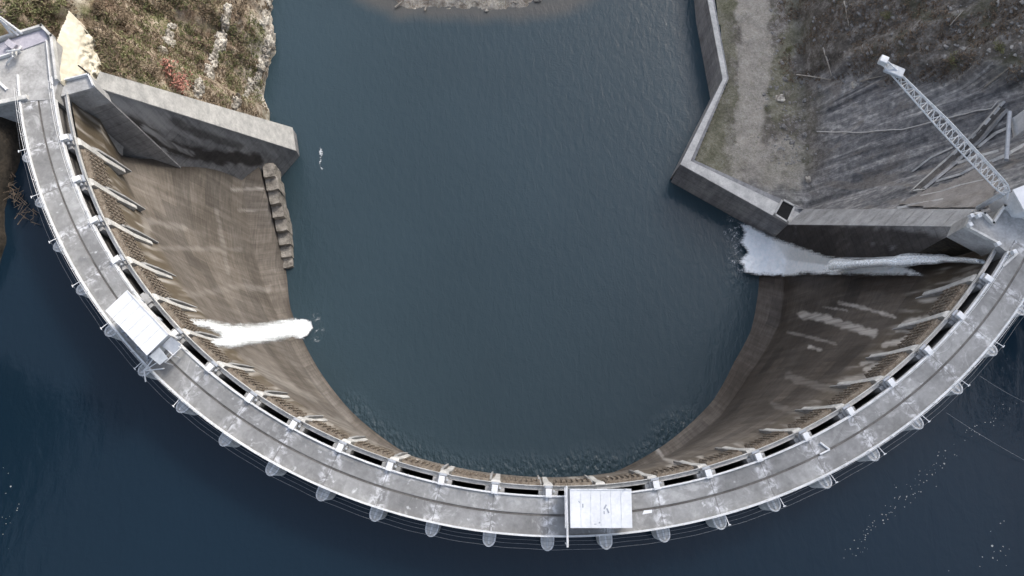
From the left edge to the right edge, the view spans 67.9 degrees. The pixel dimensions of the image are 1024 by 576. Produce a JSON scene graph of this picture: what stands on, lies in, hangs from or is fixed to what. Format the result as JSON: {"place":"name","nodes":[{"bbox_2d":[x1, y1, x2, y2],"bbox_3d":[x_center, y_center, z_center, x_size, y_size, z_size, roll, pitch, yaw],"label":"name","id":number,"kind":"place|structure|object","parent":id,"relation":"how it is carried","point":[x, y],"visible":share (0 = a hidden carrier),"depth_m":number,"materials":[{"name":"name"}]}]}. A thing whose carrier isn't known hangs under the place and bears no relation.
{"place":"outdoors","nodes":[
{"label":"outdoors","id":0,"kind":"place"},
{"bbox_2d":[0,117,24,260],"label":"reservoir bank","id":1,"kind":"structure","parent":0,"point":[10,147],"depth_m":107.20,"materials":[{"name":"soil"}]},
{"bbox_2d":[3,173,39,224],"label":"brushwood","id":2,"kind":"object","parent":1,"relation":"on","point":[14,194],"visible":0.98,"depth_m":106.61,"materials":[{"name":"plant"}]},
{"bbox_2d":[17,74,1023,550],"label":"arch dam","id":3,"kind":"structure","parent":1,"relation":"on","point":[817,354],"depth_m":102.68,"materials":[{"name":"concrete"}]},
{"bbox_2d":[59,134,72,144],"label":"winch box","id":4,"kind":"object","parent":3,"relation":"on","point":[65,138],"visible":1,"depth_m":103.16,"materials":[{"name":"white paint"}]},
{"bbox_2d":[71,175,85,185],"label":"winch box","id":5,"kind":"object","parent":3,"relation":"on","point":[77,179],"visible":1,"depth_m":101.72,"materials":[{"name":"metal"}]},
{"bbox_2d":[88,215,103,225],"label":"winch box","id":6,"kind":"object","parent":3,"relation":"on","point":[95,220],"visible":1,"depth_m":100.33,"materials":[{"name":"metal"}]},
{"bbox_2d":[110,254,125,264],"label":"winch box","id":7,"kind":"object","parent":3,"relation":"on","point":[117,259],"visible":1,"depth_m":98.94,"materials":[{"name":"metal"}]},
{"bbox_2d":[106,290,187,381],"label":"gate hoist cabin","id":8,"kind":"object","parent":3,"relation":"on","point":[140,323],"visible":1,"depth_m":93.36,"materials":[{"name":"metal"}]},
{"bbox_2d":[172,327,182,338],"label":"winch box","id":9,"kind":"object","parent":3,"relation":"on","point":[178,332],"visible":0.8,"depth_m":96.78,"materials":[{"name":"metal"}]},
{"bbox_2d":[205,360,218,372],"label":"winch box","id":10,"kind":"object","parent":3,"relation":"on","point":[209,367],"visible":0.98,"depth_m":95.39,"materials":[{"name":"metal"}]},
{"bbox_2d":[191,319,303,346],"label":"falling water","id":11,"kind":"structure","parent":3,"relation":"attached to","point":[236,335],"depth_m":132.30,"materials":[{"name":"white liquid"}]},
{"bbox_2d":[294,319,312,337],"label":"foam","id":12,"kind":"object","parent":11,"relation":"on","point":[304,327],"visible":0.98,"depth_m":160.30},
{"bbox_2d":[245,391,257,402],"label":"winch box","id":13,"kind":"object","parent":3,"relation":"on","point":[250,397],"visible":0.98,"depth_m":94.39,"materials":[{"name":"metal"}]},
{"bbox_2d":[263,163,293,268],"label":"rubble edge","id":14,"kind":"object","parent":3,"relation":"attached to","point":[275,190],"visible":0.93,"depth_m":161.84,"materials":[{"name":"concrete"}]},
{"bbox_2d":[288,417,300,429],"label":"winch box","id":15,"kind":"object","parent":3,"relation":"on","point":[293,424],"visible":0.94,"depth_m":93.57,"materials":[{"name":"metal"}]},
{"bbox_2d":[335,440,347,452],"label":"winch box","id":16,"kind":"object","parent":3,"relation":"on","point":[340,446],"visible":0.96,"depth_m":92.88,"materials":[{"name":"metal"}]},
{"bbox_2d":[385,458,396,471],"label":"winch box","id":17,"kind":"object","parent":3,"relation":"on","point":[389,465],"visible":0.98,"depth_m":92.31,"materials":[{"name":"metal"}]},
{"bbox_2d":[437,472,447,484],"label":"winch box","id":18,"kind":"object","parent":3,"relation":"on","point":[441,479],"visible":1,"depth_m":91.91,"materials":[{"name":"metal"}]},
{"bbox_2d":[491,482,500,493],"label":"winch box","id":19,"kind":"object","parent":3,"relation":"on","point":[494,488],"visible":1,"depth_m":91.65,"materials":[{"name":"metal"}]},
{"bbox_2d":[14,88,1023,536],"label":"guard rail","id":20,"kind":"object","parent":3,"relation":"on","point":[452,526],"visible":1,"depth_m":92.36,"materials":[{"name":"metal"}]},
{"bbox_2d":[14,110,1023,549],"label":"steel cable","id":21,"kind":"object","parent":3,"relation":"attached to","point":[468,542],"visible":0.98,"depth_m":93.86,"materials":[{"name":"metal"}]},
{"bbox_2d":[18,112,1023,544],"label":"steel cable","id":22,"kind":"object","parent":3,"relation":"attached to","point":[430,530],"visible":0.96,"depth_m":93.74,"materials":[{"name":"metal"}]},
{"bbox_2d":[48,81,1009,496],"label":"guard rail","id":23,"kind":"object","parent":3,"relation":"on","point":[474,489],"visible":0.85,"depth_m":94.08,"materials":[{"name":"metal"}]},
{"bbox_2d":[65,254,998,540],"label":"steel cable","id":24,"kind":"object","parent":3,"relation":"attached to","point":[487,536],"visible":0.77,"depth_m":93.09,"materials":[{"name":"metal"}]},
{"bbox_2d":[544,486,554,497],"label":"winch box","id":25,"kind":"object","parent":3,"relation":"on","point":[549,493],"visible":1,"depth_m":91.53,"materials":[{"name":"metal"}]},
{"bbox_2d":[564,486,631,546],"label":"gate hoist cabin","id":26,"kind":"object","parent":3,"relation":"on","point":[598,508],"visible":1,"depth_m":87.85,"materials":[{"name":"metal"}]},
{"bbox_2d":[643,510,651,513],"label":"loose panel","id":27,"kind":"object","parent":3,"relation":"on","point":[646,511],"visible":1,"depth_m":91.34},
{"bbox_2d":[650,477,661,489],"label":"winch box","id":28,"kind":"object","parent":3,"relation":"on","point":[656,484],"visible":0.98,"depth_m":91.79,"materials":[{"name":"metal"}]},
{"bbox_2d":[702,466,712,478],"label":"winch box","id":29,"kind":"object","parent":3,"relation":"on","point":[708,472],"visible":0.98,"depth_m":92.14,"materials":[{"name":"metal"}]},
{"bbox_2d":[751,449,763,462],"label":"winch box","id":30,"kind":"object","parent":3,"relation":"on","point":[757,456],"visible":0.95,"depth_m":92.60,"materials":[{"name":"metal"}]},
{"bbox_2d":[798,429,810,441],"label":"winch box","id":31,"kind":"object","parent":3,"relation":"on","point":[805,435],"visible":0.93,"depth_m":93.23,"materials":[{"name":"metal"}]},
{"bbox_2d":[820,442,829,454],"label":"angle bar","id":32,"kind":"object","parent":3,"relation":"on","point":[824,445],"visible":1,"depth_m":92.99,"materials":[{"name":"white paint"}]},
{"bbox_2d":[740,225,917,275],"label":"foam","id":33,"kind":"object","parent":3,"relation":"on","point":[764,255],"visible":0.94,"depth_m":159.51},
{"bbox_2d":[842,404,855,415],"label":"winch box","id":34,"kind":"object","parent":3,"relation":"on","point":[850,411],"visible":0.98,"depth_m":93.99,"materials":[{"name":"metal"}]},
{"bbox_2d":[774,209,982,266],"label":"training wall","id":35,"kind":"structure","parent":3,"relation":"attached to","point":[857,234],"depth_m":126.25,"materials":[{"name":"concrete"}]},
{"bbox_2d":[877,55,1010,209],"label":"lattice crane","id":36,"kind":"object","parent":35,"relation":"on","point":[893,70],"visible":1,"depth_m":92.18,"materials":[{"name":"white paint"}]},
{"bbox_2d":[882,375,896,386],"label":"winch box","id":37,"kind":"object","parent":3,"relation":"on","point":[891,382],"visible":1,"depth_m":94.92,"materials":[{"name":"metal"}]},
{"bbox_2d":[828,253,984,269],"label":"water jet","id":38,"kind":"object","parent":3,"relation":"attached to","point":[910,259],"visible":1,"depth_m":117.12,"materials":[{"name":"white liquid"}]},
{"bbox_2d":[919,344,933,354],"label":"winch box","id":39,"kind":"object","parent":3,"relation":"on","point":[926,350],"visible":1,"depth_m":95.94,"materials":[{"name":"metal"}]},
{"bbox_2d":[951,309,966,319],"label":"winch box","id":40,"kind":"object","parent":3,"relation":"on","point":[959,315],"visible":1,"depth_m":96.99,"materials":[{"name":"metal"}]},
{"bbox_2d":[947,204,1023,267],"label":"abutment platform","id":41,"kind":"structure","parent":3,"relation":"on","point":[983,234],"depth_m":100.44,"materials":[{"name":"concrete"}]},
{"bbox_2d":[967,213,974,218],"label":"bollard","id":42,"kind":"object","parent":41,"relation":"on","point":[971,215],"visible":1,"depth_m":99.47,"materials":[{"name":"white paint"}]},
{"bbox_2d":[975,213,981,218],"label":"bollard","id":43,"kind":"object","parent":41,"relation":"on","point":[978,215],"visible":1,"depth_m":99.46,"materials":[{"name":"white paint"}]},
{"bbox_2d":[994,241,1001,246],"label":"bollard","id":44,"kind":"object","parent":41,"relation":"on","point":[998,243],"visible":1,"depth_m":98.53,"materials":[{"name":"white paint"}]},
{"bbox_2d":[1010,249,1017,254],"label":"bollard","id":45,"kind":"object","parent":41,"relation":"on","point":[1014,251],"visible":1,"depth_m":98.23,"materials":[{"name":"white paint"}]},
{"bbox_2d":[978,272,993,282],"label":"winch box","id":46,"kind":"object","parent":3,"relation":"on","point":[986,278],"visible":1,"depth_m":98.26,"materials":[{"name":"metal"}]},
{"bbox_2d":[0,0,275,119],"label":"hillside","id":47,"kind":"structure","parent":0,"point":[193,17],"depth_m":155.55,"materials":[{"name":"plant"}]},
{"bbox_2d":[7,0,34,17],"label":"shrub","id":48,"kind":"object","parent":47,"relation":"on","point":[18,11],"visible":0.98,"depth_m":123.81,"materials":[{"name":"green plant"}]},
{"bbox_2d":[32,0,47,18],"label":"shrub","id":49,"kind":"object","parent":47,"relation":"on","point":[38,10],"visible":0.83,"depth_m":127.59,"materials":[{"name":"green plant"}]},
{"bbox_2d":[46,0,66,15],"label":"shrub","id":50,"kind":"object","parent":47,"relation":"on","point":[55,7],"visible":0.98,"depth_m":129.25,"materials":[{"name":"green plant"}]},
{"bbox_2d":[0,24,123,155],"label":"abutment platform","id":51,"kind":"structure","parent":47,"relation":"on","point":[35,63],"depth_m":105.93,"materials":[{"name":"concrete"}]},
{"bbox_2d":[0,16,22,35],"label":"pipe ramp","id":52,"kind":"structure","parent":51,"relation":"on","point":[3,21],"depth_m":105.70,"materials":[{"name":"white paint"}]},
{"bbox_2d":[4,39,21,64],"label":"hoist frame","id":53,"kind":"object","parent":51,"relation":"on","point":[13,46],"visible":1,"depth_m":105.58,"materials":[{"name":"white paint"}]},
{"bbox_2d":[57,11,101,85],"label":"rock outcrop","id":54,"kind":"structure","parent":47,"relation":"on","point":[75,40],"depth_m":111.49,"materials":[{"name":"cream rock"}]},
{"bbox_2d":[86,0,106,15],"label":"shrub","id":55,"kind":"object","parent":47,"relation":"on","point":[100,5],"visible":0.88,"depth_m":134.71,"materials":[{"name":"brown plant"}]},
{"bbox_2d":[94,31,123,62],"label":"shrub","id":56,"kind":"object","parent":47,"relation":"on","point":[109,39],"visible":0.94,"depth_m":115.95,"materials":[{"name":"green plant"}]},
{"bbox_2d":[61,65,180,167],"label":"wing wall","id":57,"kind":"structure","parent":47,"relation":"on","point":[87,93],"depth_m":115.91,"materials":[{"name":"concrete"}]},
{"bbox_2d":[111,9,133,29],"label":"shrub","id":58,"kind":"object","parent":47,"relation":"on","point":[121,18],"visible":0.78,"depth_m":138.15,"materials":[{"name":"brown plant"}]},
{"bbox_2d":[0,0,275,119],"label":"undergrowth","id":59,"kind":"object","parent":47,"relation":"on","point":[87,21],"visible":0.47,"depth_m":141.85,"materials":[{"name":"brown plant"}]},
{"bbox_2d":[123,51,156,77],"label":"shrub","id":60,"kind":"object","parent":47,"relation":"on","point":[139,69],"visible":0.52,"depth_m":118.64,"materials":[{"name":"green plant"}]},
{"bbox_2d":[138,20,151,33],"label":"shrub","id":61,"kind":"object","parent":47,"relation":"on","point":[147,29],"visible":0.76,"depth_m":144.25,"materials":[{"name":"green plant"}]},
{"bbox_2d":[143,61,160,81],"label":"shrub","id":62,"kind":"object","parent":47,"relation":"on","point":[153,73],"visible":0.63,"depth_m":122.89,"materials":[{"name":"brown plant"}]},
{"bbox_2d":[157,45,167,55],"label":"rock outcrop","id":63,"kind":"object","parent":47,"relation":"on","point":[163,48],"visible":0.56,"depth_m":146.78,"materials":[{"name":"stone"}]},
{"bbox_2d":[162,22,176,47],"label":"rock outcrop","id":64,"kind":"object","parent":47,"relation":"on","point":[170,35],"visible":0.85,"depth_m":151.06,"materials":[{"name":"stone"}]},
{"bbox_2d":[159,55,192,90],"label":"shrub","id":65,"kind":"object","parent":47,"relation":"on","point":[170,71],"visible":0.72,"depth_m":128.68,"materials":[{"name":"red plant"}]},
{"bbox_2d":[170,66,193,95],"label":"shrub","id":66,"kind":"object","parent":47,"relation":"on","point":[181,84],"visible":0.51,"depth_m":130.10,"materials":[{"name":"red plant"}]},
{"bbox_2d":[181,20,197,35],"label":"shrub","id":67,"kind":"object","parent":47,"relation":"on","point":[189,29],"visible":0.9,"depth_m":156.71,"materials":[{"name":"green plant"}]},
{"bbox_2d":[96,72,299,179],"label":"training wall","id":68,"kind":"structure","parent":47,"relation":"on","point":[182,131],"depth_m":136.96,"materials":[{"name":"concrete"}]},
{"bbox_2d":[192,77,204,98],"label":"rock outcrop","id":69,"kind":"object","parent":47,"relation":"on","point":[199,92],"visible":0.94,"depth_m":137.11,"materials":[{"name":"stone"}]},
{"bbox_2d":[193,52,204,62],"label":"shrub","id":70,"kind":"object","parent":47,"relation":"on","point":[199,56],"visible":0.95,"depth_m":155.62,"materials":[{"name":"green plant"}]},
{"bbox_2d":[196,4,210,20],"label":"shrub","id":71,"kind":"object","parent":47,"relation":"on","point":[201,14],"visible":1,"depth_m":157.86,"materials":[{"name":"brown plant"}]},
{"bbox_2d":[204,60,217,80],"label":"rock outcrop","id":72,"kind":"object","parent":47,"relation":"on","point":[209,69],"visible":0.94,"depth_m":157.64,"materials":[{"name":"stone"}]},
{"bbox_2d":[208,28,227,62],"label":"rock outcrop","id":73,"kind":"object","parent":47,"relation":"on","point":[222,35],"visible":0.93,"depth_m":161.05,"materials":[{"name":"stone"}]},
{"bbox_2d":[220,3,232,31],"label":"rock outcrop","id":74,"kind":"object","parent":47,"relation":"on","point":[224,21],"visible":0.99,"depth_m":162.03,"materials":[{"name":"stone"}]},
{"bbox_2d":[226,71,233,83],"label":"shrub","id":75,"kind":"object","parent":47,"relation":"on","point":[228,78],"visible":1,"depth_m":162.34,"materials":[{"name":"green plant"}]},
{"bbox_2d":[231,92,242,110],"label":"rock outcrop","id":76,"kind":"object","parent":47,"relation":"on","point":[235,103],"visible":0.97,"depth_m":152.04,"materials":[{"name":"stone"}]},
{"bbox_2d":[236,5,246,18],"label":"shrub","id":77,"kind":"object","parent":47,"relation":"on","point":[241,13],"visible":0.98,"depth_m":165.22,"materials":[{"name":"brown plant"}]},
{"bbox_2d":[238,38,245,53],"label":"shrub","id":78,"kind":"object","parent":47,"relation":"on","point":[242,47],"visible":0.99,"depth_m":165.94,"materials":[{"name":"brown plant"}]},
{"bbox_2d":[242,77,256,98],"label":"rock outcrop","id":79,"kind":"object","parent":47,"relation":"on","point":[251,82],"visible":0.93,"depth_m":168.76,"materials":[{"name":"stone"}]},
{"bbox_2d":[255,58,266,84],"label":"rock outcrop","id":80,"kind":"object","parent":47,"relation":"on","point":[259,74],"visible":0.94,"depth_m":171.95,"materials":[{"name":"stone"}]},
{"bbox_2d":[259,0,272,28],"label":"rock outcrop","id":81,"kind":"object","parent":47,"relation":"on","point":[265,21],"visible":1,"depth_m":175.82,"materials":[{"name":"stone"}]},
{"bbox_2d":[260,29,275,66],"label":"rock outcrop","id":82,"kind":"object","parent":47,"relation":"on","point":[270,42],"visible":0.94,"depth_m":173.80,"materials":[{"name":"stone"}]},
{"bbox_2d":[396,0,532,9],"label":"gravel shore","id":83,"kind":"structure","parent":0,"point":[469,4],"depth_m":179.44,"materials":[{"name":"gravel"}]},
{"bbox_2d":[0,139,1023,575],"bbox_3d":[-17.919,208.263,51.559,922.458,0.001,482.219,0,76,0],"label":"reservoir water","id":84,"kind":"structure","parent":0,"point":[112,463],"depth_m":97.24,"materials":[{"name":"liquid"}]},
{"bbox_2d":[3,403,1016,566],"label":"floating debris","id":85,"kind":"object","parent":84,"relation":"on","point":[885,505],"visible":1,"depth_m":97.39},
{"bbox_2d":[264,0,767,476],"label":"river water","id":86,"kind":"structure","parent":0,"point":[516,251],"depth_m":166.14,"materials":[{"name":"liquid"}]},
{"bbox_2d":[695,0,1023,213],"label":"riverside ground","id":87,"kind":"structure","parent":0,"point":[869,170],"depth_m":152.59,"materials":[{"name":"soil"}]},
{"bbox_2d":[670,0,802,237],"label":"retaining wall","id":88,"kind":"structure","parent":87,"relation":"on","point":[748,204],"depth_m":163.37,"materials":[{"name":"concrete"}]},
{"bbox_2d":[773,198,795,223],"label":"open shaft","id":89,"kind":"object","parent":88,"relation":"on","point":[784,210],"visible":1,"depth_m":157.32,"materials":[{"name":"concrete"}]},
{"bbox_2d":[705,1,800,182],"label":"grass","id":90,"kind":"structure","parent":87,"relation":"on","point":[755,99],"depth_m":164.81,"materials":[{"name":"green plant"}]},
{"bbox_2d":[775,94,784,101],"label":"boulder","id":91,"kind":"object","parent":87,"relation":"on","point":[780,97],"visible":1,"depth_m":164.65,"materials":[{"name":"stone"}]},
{"bbox_2d":[805,176,810,182],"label":"boulder","id":92,"kind":"object","parent":87,"relation":"on","point":[808,179],"visible":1,"depth_m":159.49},
{"bbox_2d":[796,73,829,79],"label":"log","id":93,"kind":"object","parent":87,"relation":"on","point":[811,76],"visible":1,"depth_m":163.13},
{"bbox_2d":[822,47,831,75],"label":"log","id":94,"kind":"object","parent":87,"relation":"on","point":[827,60],"visible":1,"depth_m":159.56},
{"bbox_2d":[851,80,857,88],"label":"boulder","id":95,"kind":"object","parent":87,"relation":"on","point":[854,83],"visible":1,"depth_m":154.28,"materials":[{"name":"stone"}]},
{"bbox_2d":[879,10,892,20],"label":"shrub","id":96,"kind":"object","parent":87,"relation":"on","point":[887,15],"visible":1,"depth_m":147.65,"materials":[{"name":"green plant"}]},
{"bbox_2d":[756,0,1023,165],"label":"rubble","id":97,"kind":"object","parent":87,"relation":"on","point":[962,48],"visible":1,"depth_m":151.97,"materials":[{"name":"stone"}]},
{"bbox_2d":[777,0,1023,84],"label":"undergrowth","id":98,"kind":"object","parent":87,"relation":"on","point":[941,41],"visible":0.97,"depth_m":143.09,"materials":[{"name":"plant"}]},
{"bbox_2d":[817,101,997,132],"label":"hose","id":99,"kind":"object","parent":87,"relation":"on","point":[909,127],"visible":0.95,"depth_m":142.30,"materials":[{"name":"rubber"}]},
{"bbox_2d":[899,161,999,207],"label":"concrete slab","id":100,"kind":"structure","parent":87,"relation":"on","point":[973,194],"depth_m":121.41,"materials":[{"name":"concrete"}]},
{"bbox_2d":[946,50,958,68],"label":"shrub","id":101,"kind":"object","parent":87,"relation":"on","point":[953,60],"visible":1,"depth_m":134.65,"materials":[{"name":"green plant"}]},
{"bbox_2d":[909,101,1008,192],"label":"stone chute","id":102,"kind":"object","parent":87,"relation":"on","point":[972,139],"visible":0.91,"depth_m":131.44,"materials":[{"name":"concrete"}]},
{"bbox_2d":[895,127,1023,208],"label":"masonry ledges","id":103,"kind":"object","parent":87,"relation":"on","point":[983,154],"visible":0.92,"depth_m":128.27,"materials":[{"name":"concrete"}]},
{"bbox_2d":[984,67,1009,86],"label":"log","id":104,"kind":"object","parent":87,"relation":"on","point":[995,78],"visible":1,"depth_m":128.96,"materials":[{"name":"wood"}]},
{"bbox_2d":[993,40,1005,53],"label":"shrub","id":105,"kind":"object","parent":87,"relation":"on","point":[999,46],"visible":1,"depth_m":127.52,"materials":[{"name":"green plant"}]},
{"bbox_2d":[988,185,1023,217],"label":"winch house","id":106,"kind":"structure","parent":87,"relation":"on","point":[1014,202],"depth_m":99.48,"materials":[{"name":"white paint"}]},
{"bbox_2d":[1004,111,1011,160],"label":"drain pipe","id":107,"kind":"object","parent":87,"relation":"on","point":[1008,134],"visible":1,"depth_m":118.14,"materials":[{"name":"metal"}]},
{"bbox_2d":[1011,110,1023,137],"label":"tank","id":108,"kind":"object","parent":87,"relation":"on","point":[1017,123],"visible":0.93,"depth_m":118.87,"materials":[{"name":"metal"}]},
{"bbox_2d":[966,222,973,227],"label":"bollard","id":109,"kind":"object","parent":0,"point":[969,224],"visible":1,"depth_m":99.16,"materials":[{"name":"white paint"}]}
]}

